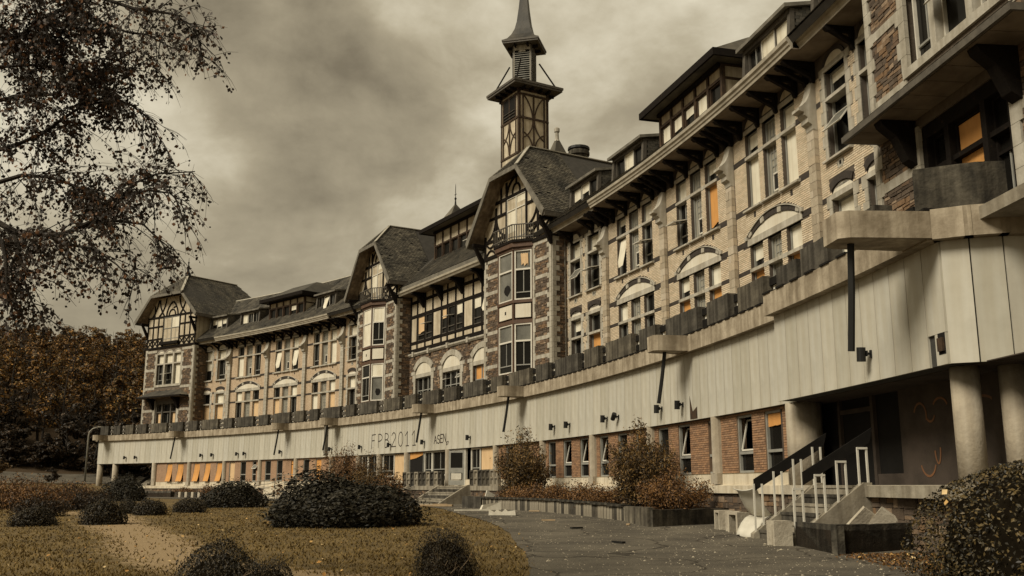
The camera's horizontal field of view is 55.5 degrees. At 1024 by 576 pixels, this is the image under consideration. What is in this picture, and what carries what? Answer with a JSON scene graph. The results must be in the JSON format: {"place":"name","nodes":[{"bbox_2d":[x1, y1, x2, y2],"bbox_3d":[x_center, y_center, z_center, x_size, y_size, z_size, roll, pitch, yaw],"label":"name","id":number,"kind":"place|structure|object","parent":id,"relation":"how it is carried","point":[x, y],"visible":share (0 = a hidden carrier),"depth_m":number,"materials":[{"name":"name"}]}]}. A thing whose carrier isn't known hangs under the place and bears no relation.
{"place":"outdoors","nodes":[
{"label":"outdoors","id":0,"kind":"place"},
{"bbox_2d":[0,471,150,483],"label":"road","id":1,"kind":"structure","parent":0,"point":[91,478],"depth_m":116.06,"materials":[{"name":"grey asphalt"}]},
{"bbox_2d":[0,359,534,575],"bbox_3d":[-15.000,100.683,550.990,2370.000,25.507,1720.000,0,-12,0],"label":"lawn","id":2,"kind":"structure","parent":0,"point":[126,529],"depth_m":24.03,"materials":[{"name":"green plant"}]},
{"bbox_2d":[0,446,23,466],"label":"woodland shrub","id":3,"kind":"object","parent":2,"relation":"on","point":[12,450],"visible":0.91,"depth_m":119.53,"materials":[{"name":"green plant"}]},
{"bbox_2d":[0,400,23,427],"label":"woodland tree","id":4,"kind":"object","parent":2,"relation":"on","point":[5,418],"visible":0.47,"depth_m":128.88,"materials":[{"name":"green plant"}]},
{"bbox_2d":[0,425,31,455],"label":"woodland tree","id":5,"kind":"object","parent":2,"relation":"on","point":[9,434],"visible":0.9,"depth_m":120.91,"materials":[{"name":"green plant"}]},
{"bbox_2d":[0,352,33,405],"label":"woodland tree","id":6,"kind":"object","parent":2,"relation":"on","point":[16,359],"visible":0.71,"depth_m":134.71,"materials":[{"name":"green plant"}]},
{"bbox_2d":[0,356,33,403],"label":"woodland tree","id":7,"kind":"object","parent":2,"relation":"on","point":[10,367],"visible":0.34,"depth_m":140.79,"materials":[{"name":"brown plant"}]},
{"bbox_2d":[0,405,42,440],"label":"woodland tree","id":8,"kind":"object","parent":2,"relation":"on","point":[13,413],"visible":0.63,"depth_m":126.70,"materials":[{"name":"brown plant"}]},
{"bbox_2d":[0,325,44,400],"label":"woodland tree","id":9,"kind":"object","parent":2,"relation":"on","point":[10,345],"visible":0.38,"depth_m":146.23,"materials":[{"name":"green plant"}]},
{"bbox_2d":[0,471,59,509],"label":"weedy shrub","id":10,"kind":"object","parent":2,"relation":"on","point":[4,488],"visible":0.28,"depth_m":43.85,"materials":[{"name":"orange plant"}]},
{"bbox_2d":[1,503,60,526],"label":"clipped bush","id":11,"kind":"object","parent":2,"relation":"on","point":[38,516],"visible":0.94,"depth_m":29.96,"materials":[{"name":"green plant"}]},
{"bbox_2d":[16,364,50,427],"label":"woodland tree","id":12,"kind":"object","parent":2,"relation":"on","point":[21,374],"visible":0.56,"depth_m":139.23,"materials":[{"name":"brown plant"}]},
{"bbox_2d":[15,441,51,466],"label":"woodland shrub","id":13,"kind":"object","parent":2,"relation":"on","point":[35,461],"visible":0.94,"depth_m":120.78,"materials":[{"name":"green plant"}]},
{"bbox_2d":[3,488,75,516],"bbox_3d":[-17.192,7.798,35.391,2.417,1.065,2.312,0,-12,0],"label":"weedy shrub","id":14,"kind":"object","parent":2,"relation":"on","point":[57,507],"visible":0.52,"depth_m":35.09,"materials":[{"name":"brown plant"}]},
{"bbox_2d":[0,473,79,512],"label":"weedy shrub","id":15,"kind":"object","parent":2,"relation":"on","point":[23,493],"visible":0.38,"depth_m":39.82,"materials":[{"name":"orange plant"}]},
{"bbox_2d":[5,352,83,440],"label":"woodland tree","id":16,"kind":"object","parent":2,"relation":"on","point":[55,378],"visible":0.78,"depth_m":130.74,"materials":[{"name":"brown plant"}]},
{"bbox_2d":[38,361,91,426],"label":"woodland tree","id":17,"kind":"object","parent":2,"relation":"on","point":[61,417],"visible":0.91,"depth_m":128.89,"materials":[{"name":"brown plant"}]},
{"bbox_2d":[47,421,88,468],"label":"woodland tree","id":18,"kind":"object","parent":2,"relation":"on","point":[65,432],"visible":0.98,"depth_m":122.21,"materials":[{"name":"green plant"}]},
{"bbox_2d":[41,344,95,412],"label":"woodland tree","id":19,"kind":"object","parent":2,"relation":"on","point":[62,362],"visible":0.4,"depth_m":144.13,"materials":[{"name":"brown plant"}]},
{"bbox_2d":[59,450,85,469],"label":"woodland shrub","id":20,"kind":"object","parent":2,"relation":"on","point":[68,463],"visible":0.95,"depth_m":122.05,"materials":[{"name":"green plant"}]},
{"bbox_2d":[46,336,102,388],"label":"woodland tree","id":21,"kind":"object","parent":2,"relation":"on","point":[89,340],"visible":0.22,"depth_m":154.10,"materials":[{"name":"brown plant"}]},
{"bbox_2d":[47,482,116,509],"bbox_3d":[-19.161,9.174,43.020,3.486,1.313,3.254,0,-12,0],"label":"weedy shrub","id":22,"kind":"object","parent":2,"relation":"on","point":[84,498],"visible":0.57,"depth_m":42.68,"materials":[{"name":"brown plant"}]},
{"bbox_2d":[49,328,118,414],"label":"woodland tree","id":23,"kind":"object","parent":2,"relation":"on","point":[84,350],"visible":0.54,"depth_m":150.08,"materials":[{"name":"brown plant"}]},
{"bbox_2d":[57,369,115,423],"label":"woodland tree","id":24,"kind":"object","parent":2,"relation":"on","point":[87,389],"visible":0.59,"depth_m":141.22,"materials":[{"name":"brown plant"}]},
{"bbox_2d":[65,398,113,438],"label":"woodland tree","id":25,"kind":"object","parent":2,"relation":"on","point":[95,409],"visible":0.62,"depth_m":131.98,"materials":[{"name":"brown plant"}]},
{"bbox_2d":[75,496,129,524],"bbox_3d":[-13.118,7.195,31.214,1.646,1.040,1.342,7,-14,-31],"label":"clipped bush","id":26,"kind":"object","parent":2,"relation":"on","point":[103,512],"visible":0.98,"depth_m":30.91,"materials":[{"name":"green plant"}]},
{"bbox_2d":[85,325,135,406],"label":"woodland tree","id":27,"kind":"object","parent":2,"relation":"on","point":[94,331],"visible":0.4,"depth_m":155.58,"materials":[{"name":"brown plant"}]},
{"bbox_2d":[88,375,142,426],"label":"woodland tree","id":28,"kind":"object","parent":2,"relation":"on","point":[128,398],"visible":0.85,"depth_m":136.07,"materials":[{"name":"brown plant"}]},
{"bbox_2d":[95,340,139,421],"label":"woodland tree","id":29,"kind":"object","parent":2,"relation":"on","point":[116,370],"visible":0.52,"depth_m":149.32,"materials":[{"name":"brown plant"}]},
{"bbox_2d":[0,0,236,362],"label":"birch tree","id":30,"kind":"object","parent":2,"relation":"on","point":[37,36],"visible":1,"depth_m":13.51,"materials":[{"name":"brown plant"}]},
{"bbox_2d":[97,472,149,500],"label":"clipped bush","id":31,"kind":"object","parent":2,"relation":"on","point":[119,487],"visible":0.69,"depth_m":66.92,"materials":[{"name":"green plant"}]},
{"bbox_2d":[113,407,141,433],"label":"woodland tree","id":32,"kind":"object","parent":2,"relation":"on","point":[134,416],"visible":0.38,"depth_m":132.54,"materials":[{"name":"brown plant"}]},
{"bbox_2d":[111,359,144,404],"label":"woodland tree","id":33,"kind":"object","parent":2,"relation":"on","point":[134,370],"visible":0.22,"depth_m":153.94,"materials":[{"name":"brown plant"}]},
{"bbox_2d":[115,327,145,367],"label":"woodland tree","id":34,"kind":"object","parent":2,"relation":"on","point":[132,341],"visible":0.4,"depth_m":170.28,"materials":[{"name":"brown plant"}]},
{"bbox_2d":[132,498,170,515],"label":"clipped bush","id":35,"kind":"object","parent":2,"relation":"on","point":[148,507],"visible":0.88,"depth_m":36.50,"materials":[{"name":"green plant"}]},
{"bbox_2d":[170,495,207,512],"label":"clipped bush","id":36,"kind":"object","parent":2,"relation":"on","point":[190,505],"visible":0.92,"depth_m":39.09,"materials":[{"name":"green plant"}]},
{"bbox_2d":[165,528,274,575],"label":"clipped bush","id":37,"kind":"object","parent":2,"relation":"on","point":[223,563],"visible":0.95,"depth_m":11.29,"materials":[{"name":"green plant"}]},
{"bbox_2d":[196,477,269,507],"bbox_3d":[-13.908,10.259,48.424,3.860,1.716,3.560,10,-15,-39],"label":"round bush","id":38,"kind":"object","parent":2,"relation":"on","point":[238,495],"visible":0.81,"depth_m":47.61,"materials":[{"name":"green plant"}]},
{"bbox_2d":[242,549,296,575],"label":"clipped bush","id":39,"kind":"object","parent":2,"relation":"on","point":[277,571],"visible":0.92,"depth_m":11.43,"materials":[{"name":"green plant"}]},
{"bbox_2d":[255,460,432,528],"bbox_3d":[-5.207,6.612,30.915,5.531,2.264,4.846,0,-12,0],"label":"round bush","id":40,"kind":"object","parent":2,"relation":"on","point":[325,503],"visible":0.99,"depth_m":29.66,"materials":[{"name":"green plant"}]},
{"bbox_2d":[317,440,374,487],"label":"tall shrub","id":41,"kind":"object","parent":2,"relation":"on","point":[341,466],"visible":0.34,"depth_m":70.84,"materials":[{"name":"orange plant"}]},
{"bbox_2d":[350,447,391,485],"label":"tall shrub","id":42,"kind":"object","parent":2,"relation":"on","point":[368,477],"visible":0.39,"depth_m":66.67,"materials":[{"name":"brown plant"}]},
{"bbox_2d":[369,470,406,496],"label":"rust bush","id":43,"kind":"object","parent":2,"relation":"on","point":[387,481],"visible":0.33,"depth_m":63.51,"materials":[{"name":"brown plant"}]},
{"bbox_2d":[408,519,483,575],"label":"clipped bush","id":44,"kind":"object","parent":2,"relation":"on","point":[444,556],"visible":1,"depth_m":14.46,"materials":[{"name":"green plant"}]},
{"bbox_2d":[92,161,1023,553],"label":"terrace annex","id":45,"kind":"object","parent":2,"relation":"on","point":[922,299],"visible":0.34,"depth_m":27.46,"materials":[{"name":"concrete"}]},
{"bbox_2d":[383,454,394,478],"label":"window","id":46,"kind":"structure","parent":45,"relation":"in","point":[388,458],"depth_m":70.46,"materials":[{"name":"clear glass"}]},
{"bbox_2d":[395,453,403,479],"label":"window","id":47,"kind":"structure","parent":45,"relation":"in","point":[399,457],"depth_m":69.10,"materials":[{"name":"beige wood"}]},
{"bbox_2d":[409,452,424,471],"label":"window","id":48,"kind":"structure","parent":45,"relation":"in","point":[416,459],"depth_m":66.81,"materials":[{"name":"black glass"}]},
{"bbox_2d":[432,450,444,479],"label":"window","id":49,"kind":"structure","parent":45,"relation":"in","point":[438,457],"depth_m":64.00,"materials":[{"name":"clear glass"}]},
{"bbox_2d":[448,448,467,484],"bbox_3d":[-3.634,11.190,60.798,0.962,2.230,2.050,6,-13,-27],"label":"garden door","id":50,"kind":"structure","parent":45,"relation":"in","point":[458,458],"depth_m":60.24,"materials":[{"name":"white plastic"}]},
{"bbox_2d":[471,447,480,469],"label":"window","id":51,"kind":"structure","parent":45,"relation":"in","point":[475,452],"depth_m":59.10,"materials":[{"name":"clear glass"}]},
{"bbox_2d":[480,446,492,469],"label":"window","id":52,"kind":"structure","parent":45,"relation":"in","point":[486,457],"depth_m":57.64,"materials":[{"name":"beige wood"}]},
{"bbox_2d":[549,441,555,477],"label":"window","id":53,"kind":"structure","parent":45,"relation":"in","point":[552,445],"depth_m":49.55,"materials":[{"name":"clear glass"}]},
{"bbox_2d":[564,440,571,476],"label":"window","id":54,"kind":"structure","parent":45,"relation":"in","point":[567,467],"depth_m":47.83,"materials":[{"name":"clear glass"}]},
{"bbox_2d":[134,0,1023,432],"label":"sanatorium building","id":55,"kind":"structure","parent":45,"relation":"on","point":[786,128],"depth_m":49.78,"materials":[{"name":"beige brick"}]},
{"bbox_2d":[360,301,385,410],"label":"bay window","id":56,"kind":"structure","parent":55,"relation":"in","point":[373,334],"depth_m":77.37,"materials":[{"name":"white paint"}]},
{"bbox_2d":[495,241,532,375],"bbox_3d":[-0.001,2.066,59.145,1.250,9.350,4.300,7,-13,-30],"label":"bay window","id":57,"kind":"structure","parent":55,"relation":"in","point":[515,259],"depth_m":58.50,"materials":[{"name":"white glass"}]},
{"bbox_2d":[567,243,580,294],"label":"window","id":58,"kind":"structure","parent":55,"relation":"in","point":[576,275],"depth_m":56.21,"materials":[{"name":"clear glass"}]},
{"bbox_2d":[581,233,599,287],"bbox_3d":[4.398,-1.556,53.686,0.881,3.030,1.420,5,-12,-22],"label":"window","id":59,"kind":"structure","parent":55,"relation":"in","point":[594,267],"depth_m":54.12,"materials":[{"name":"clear glass"}]},
{"bbox_2d":[592,313,600,346],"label":"window","id":60,"kind":"structure","parent":55,"relation":"in","point":[596,317],"depth_m":53.40,"materials":[{"name":"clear glass"}]},
{"bbox_2d":[618,217,626,274],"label":"window","id":61,"kind":"structure","parent":55,"relation":"in","point":[622,262],"depth_m":50.74,"materials":[{"name":"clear glass"}]},
{"bbox_2d":[621,303,627,336],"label":"window","id":62,"kind":"structure","parent":55,"relation":"in","point":[624,308],"depth_m":50.17,"materials":[{"name":"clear glass"}]},
{"bbox_2d":[632,210,639,268],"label":"window","id":63,"kind":"structure","parent":55,"relation":"in","point":[635,236],"depth_m":49.56,"materials":[{"name":"grey glass"}]},
{"bbox_2d":[634,298,640,333],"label":"window","id":64,"kind":"structure","parent":55,"relation":"in","point":[637,308],"depth_m":48.81,"materials":[{"name":"white glass"}]},
{"bbox_2d":[632,202,652,262],"bbox_3d":[6.482,-2.746,47.841,0.881,3.030,1.070,4,-12,-19],"label":"window","id":65,"kind":"structure","parent":55,"relation":"in","point":[648,240],"depth_m":48.17,"materials":[{"name":"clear glass"}]},
{"bbox_2d":[647,292,654,326],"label":"window","id":66,"kind":"structure","parent":55,"relation":"in","point":[650,297],"depth_m":47.49,"materials":[{"name":"black glass"}]},
{"bbox_2d":[666,180,687,245],"bbox_3d":[7.580,-3.442,44.422,0.881,3.030,1.070,3,-12,-15],"label":"window","id":67,"kind":"structure","parent":55,"relation":"in","point":[683,223],"depth_m":44.73,"materials":[{"name":"black glass"}]},
{"bbox_2d":[682,277,690,311],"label":"window","id":68,"kind":"structure","parent":55,"relation":"in","point":[685,282],"depth_m":44.01,"materials":[{"name":"white glass"}]},
{"bbox_2d":[693,171,702,237],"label":"window","id":69,"kind":"structure","parent":55,"relation":"in","point":[696,177],"depth_m":43.37,"materials":[{"name":"grey glass"}]},
{"bbox_2d":[696,270,705,306],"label":"window","id":70,"kind":"structure","parent":55,"relation":"in","point":[700,276],"depth_m":42.64,"materials":[{"name":"white glass"}]},
{"bbox_2d":[707,160,718,229],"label":"window","id":71,"kind":"structure","parent":55,"relation":"in","point":[713,197],"depth_m":41.97,"materials":[{"name":"orange glass"}]},
{"bbox_2d":[712,263,721,299],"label":"window","id":72,"kind":"structure","parent":55,"relation":"in","point":[716,269],"depth_m":41.23,"materials":[{"name":"white glass"}]},
{"bbox_2d":[748,130,760,205],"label":"window","id":73,"kind":"structure","parent":55,"relation":"in","point":[752,139],"depth_m":38.48,"materials":[{"name":"white glass"}]},
{"bbox_2d":[754,242,764,279],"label":"window","id":74,"kind":"structure","parent":55,"relation":"in","point":[758,249],"depth_m":37.76,"materials":[{"name":"white glass"}]},
{"bbox_2d":[765,116,778,195],"bbox_3d":[9.955,-4.981,36.860,0.110,3.030,1.040,3,-12,-12],"label":"window","id":75,"kind":"structure","parent":55,"relation":"in","point":[772,166],"depth_m":37.10,"materials":[{"name":"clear glass"}]},
{"bbox_2d":[771,233,782,275],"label":"window","id":76,"kind":"structure","parent":55,"relation":"in","point":[776,240],"depth_m":36.40,"materials":[{"name":"white glass"}]},
{"bbox_2d":[783,102,798,183],"bbox_3d":[10.274,-5.267,35.459,0.115,3.030,1.070,3,-12,-12],"label":"window","id":77,"kind":"structure","parent":55,"relation":"in","point":[790,140],"depth_m":35.66,"materials":[{"name":"white glass"}]},
{"bbox_2d":[790,222,802,259],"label":"window","id":78,"kind":"structure","parent":55,"relation":"in","point":[796,230],"depth_m":34.96,"materials":[{"name":"white glass"}]},
{"bbox_2d":[822,62,848,153],"bbox_3d":[10.753,-5.945,32.127,0.596,3.030,1.380,2,-12,-9],"label":"window","id":79,"kind":"structure","parent":55,"relation":"in","point":[839,120],"depth_m":32.49,"materials":[{"name":"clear glass"}]},
{"bbox_2d":[839,193,854,251],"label":"window","id":80,"kind":"structure","parent":55,"relation":"in","point":[846,203],"depth_m":31.74,"materials":[{"name":"white glass"}]},
{"bbox_2d":[581,438,588,476],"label":"window","id":81,"kind":"structure","parent":45,"relation":"in","point":[584,466],"depth_m":45.93,"materials":[{"name":"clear glass"}]},
{"bbox_2d":[600,435,608,476],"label":"window","id":82,"kind":"structure","parent":45,"relation":"in","point":[606,474],"depth_m":43.77,"materials":[{"name":"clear glass"}]},
{"bbox_2d":[679,424,690,474],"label":"window","id":83,"kind":"structure","parent":45,"relation":"in","point":[685,461],"depth_m":35.96,"materials":[{"name":"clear glass"}]},
{"bbox_2d":[738,414,753,472],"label":"window","id":84,"kind":"structure","parent":45,"relation":"in","point":[746,458],"depth_m":31.13,"materials":[{"name":"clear glass"}]},
{"bbox_2d":[765,409,782,468],"bbox_3d":[7.853,4.528,28.805,0.115,1.800,1.200,2,-12,-11],"label":"window","id":85,"kind":"structure","parent":45,"relation":"in","point":[773,433],"depth_m":29.07,"materials":[{"name":"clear glass"}]},
{"bbox_2d":[900,458,1023,575],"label":"hedge","id":86,"kind":"object","parent":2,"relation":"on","point":[983,530],"visible":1,"depth_m":12.89,"materials":[{"name":"green plant"}]},
{"bbox_2d":[0,0,810,343],"label":"sky","id":87,"kind":"structure","parent":0,"point":[345,122],"materials":[{"name":"grey"}]},
{"bbox_2d":[147,497,940,575],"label":"asphalt yard","id":88,"kind":"structure","parent":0,"point":[541,551],"depth_m":20.96,"materials":[{"name":"grey asphalt"}]},
{"bbox_2d":[415,485,470,503],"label":"garden stairs","id":89,"kind":"structure","parent":88,"relation":"on","point":[439,494],"depth_m":56.93,"materials":[{"name":"concrete"}]},
{"bbox_2d":[15,511,943,575],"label":"fallen leaves","id":90,"kind":"object","parent":88,"relation":"on","point":[324,573],"visible":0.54,"depth_m":18.91,"materials":[{"name":"orange plant"}]},
{"bbox_2d":[462,496,728,526],"bbox_3d":[3.072,8.940,38.877,4.838,1.056,18.915,4,-12,-20],"label":"long planter","id":91,"kind":"object","parent":88,"relation":"on","point":[647,516],"visible":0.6,"depth_m":33.43,"materials":[{"name":"concrete"}]},
{"bbox_2d":[494,483,543,499],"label":"rust bush","id":92,"kind":"object","parent":91,"relation":"in","point":[507,493],"visible":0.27,"depth_m":44.07,"materials":[{"name":"brown plant"}]},
{"bbox_2d":[493,425,555,494],"bbox_3d":[0.521,8.485,47.188,3.220,3.733,3.296,0,-12,0],"label":"tall shrub","id":93,"kind":"object","parent":91,"relation":"in","point":[519,471],"visible":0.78,"depth_m":46.61,"materials":[{"name":"brown plant"}]},
{"bbox_2d":[509,482,557,499],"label":"rust bush","id":94,"kind":"object","parent":91,"relation":"in","point":[529,493],"visible":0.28,"depth_m":41.94,"materials":[{"name":"brown plant"}]},
{"bbox_2d":[532,480,579,498],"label":"rust bush","id":95,"kind":"object","parent":91,"relation":"in","point":[548,494],"visible":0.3,"depth_m":40.12,"materials":[{"name":"brown plant"}]},
{"bbox_2d":[553,479,610,502],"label":"rust bush","id":96,"kind":"object","parent":91,"relation":"in","point":[564,495],"visible":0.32,"depth_m":38.22,"materials":[{"name":"brown plant"}]},
{"bbox_2d":[567,483,626,503],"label":"rust bush","id":97,"kind":"object","parent":91,"relation":"in","point":[600,496],"visible":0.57,"depth_m":35.85,"materials":[{"name":"brown plant"}]},
{"bbox_2d":[603,417,685,506],"bbox_3d":[4.751,6.273,35.249,3.047,3.380,2.919,0,-12,0],"label":"tall shrub","id":98,"kind":"object","parent":91,"relation":"in","point":[635,465],"visible":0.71,"depth_m":34.78,"materials":[{"name":"brown plant"}]},
{"bbox_2d":[632,463,716,509],"bbox_3d":[5.283,6.615,32.370,3.076,1.691,2.897,0,-12,0],"label":"rust bush","id":99,"kind":"object","parent":91,"relation":"in","point":[667,494],"visible":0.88,"depth_m":31.83,"materials":[{"name":"brown plant"}]},
{"bbox_2d":[436,507,907,575],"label":"gravel litter","id":100,"kind":"object","parent":88,"relation":"on","point":[692,550],"visible":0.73,"depth_m":20.06,"materials":[{"name":"gravel"}]},
{"bbox_2d":[714,510,731,529],"bbox_3d":[6.146,6.738,28.263,0.400,0.550,0.500,1,-12,-5],"label":"concrete block","id":101,"kind":"object","parent":88,"relation":"on","point":[719,519],"depth_m":28.05,"materials":[{"name":"grey concrete"}]},
{"bbox_2d":[727,512,749,532],"bbox_3d":[6.302,6.513,27.046,0.400,0.550,0.500,4,-12,-20],"label":"concrete block","id":102,"kind":"object","parent":88,"relation":"on","point":[734,520],"depth_m":27.09,"materials":[{"name":"grey concrete"}]},
{"bbox_2d":[733,488,772,536],"bbox_3d":[6.350,5.891,25.514,0.820,1.271,0.672,9,-14,-37],"label":"plastic chair","id":103,"kind":"object","parent":88,"relation":"on","point":[746,528],"visible":0.75,"depth_m":25.47,"materials":[{"name":"white plastic"}]},
{"bbox_2d":[766,520,792,545],"bbox_3d":[6.163,5.651,22.422,0.455,0.560,0.440,2,-12,-8],"label":"concrete block","id":104,"kind":"object","parent":88,"relation":"on","point":[779,532],"depth_m":22.23,"materials":[{"name":"grey concrete"}]},
{"bbox_2d":[751,427,873,545],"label":"porch stairs","id":105,"kind":"structure","parent":88,"relation":"on","point":[821,502],"depth_m":23.12,"materials":[{"name":"concrete"}]},
{"bbox_2d":[795,522,912,554],"bbox_3d":[8.266,5.646,21.698,4.345,0.951,2.388,4,-12,-20],"label":"planter","id":106,"kind":"object","parent":88,"relation":"on","point":[838,539],"visible":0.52,"depth_m":20.47,"materials":[{"name":"concrete"}]},
{"bbox_2d":[847,506,874,523],"bbox_3d":[7.986,5.356,21.983,0.620,0.650,0.100,36,15,-1],"label":"concrete slab","id":107,"kind":"object","parent":106,"relation":"on","point":[863,515],"depth_m":21.91,"materials":[{"name":"grey concrete"}]},
{"bbox_2d":[869,507,897,523],"bbox_3d":[8.340,5.315,21.793,0.560,0.650,0.100,36,28,19],"label":"concrete slab","id":108,"kind":"object","parent":106,"relation":"on","point":[883,515],"depth_m":21.71,"materials":[{"name":"grey concrete"}]},
{"bbox_2d":[835,551,943,574],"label":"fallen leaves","id":109,"kind":"object","parent":88,"relation":"on","point":[896,556],"visible":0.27,"depth_m":18.66,"materials":[{"name":"orange plant"}]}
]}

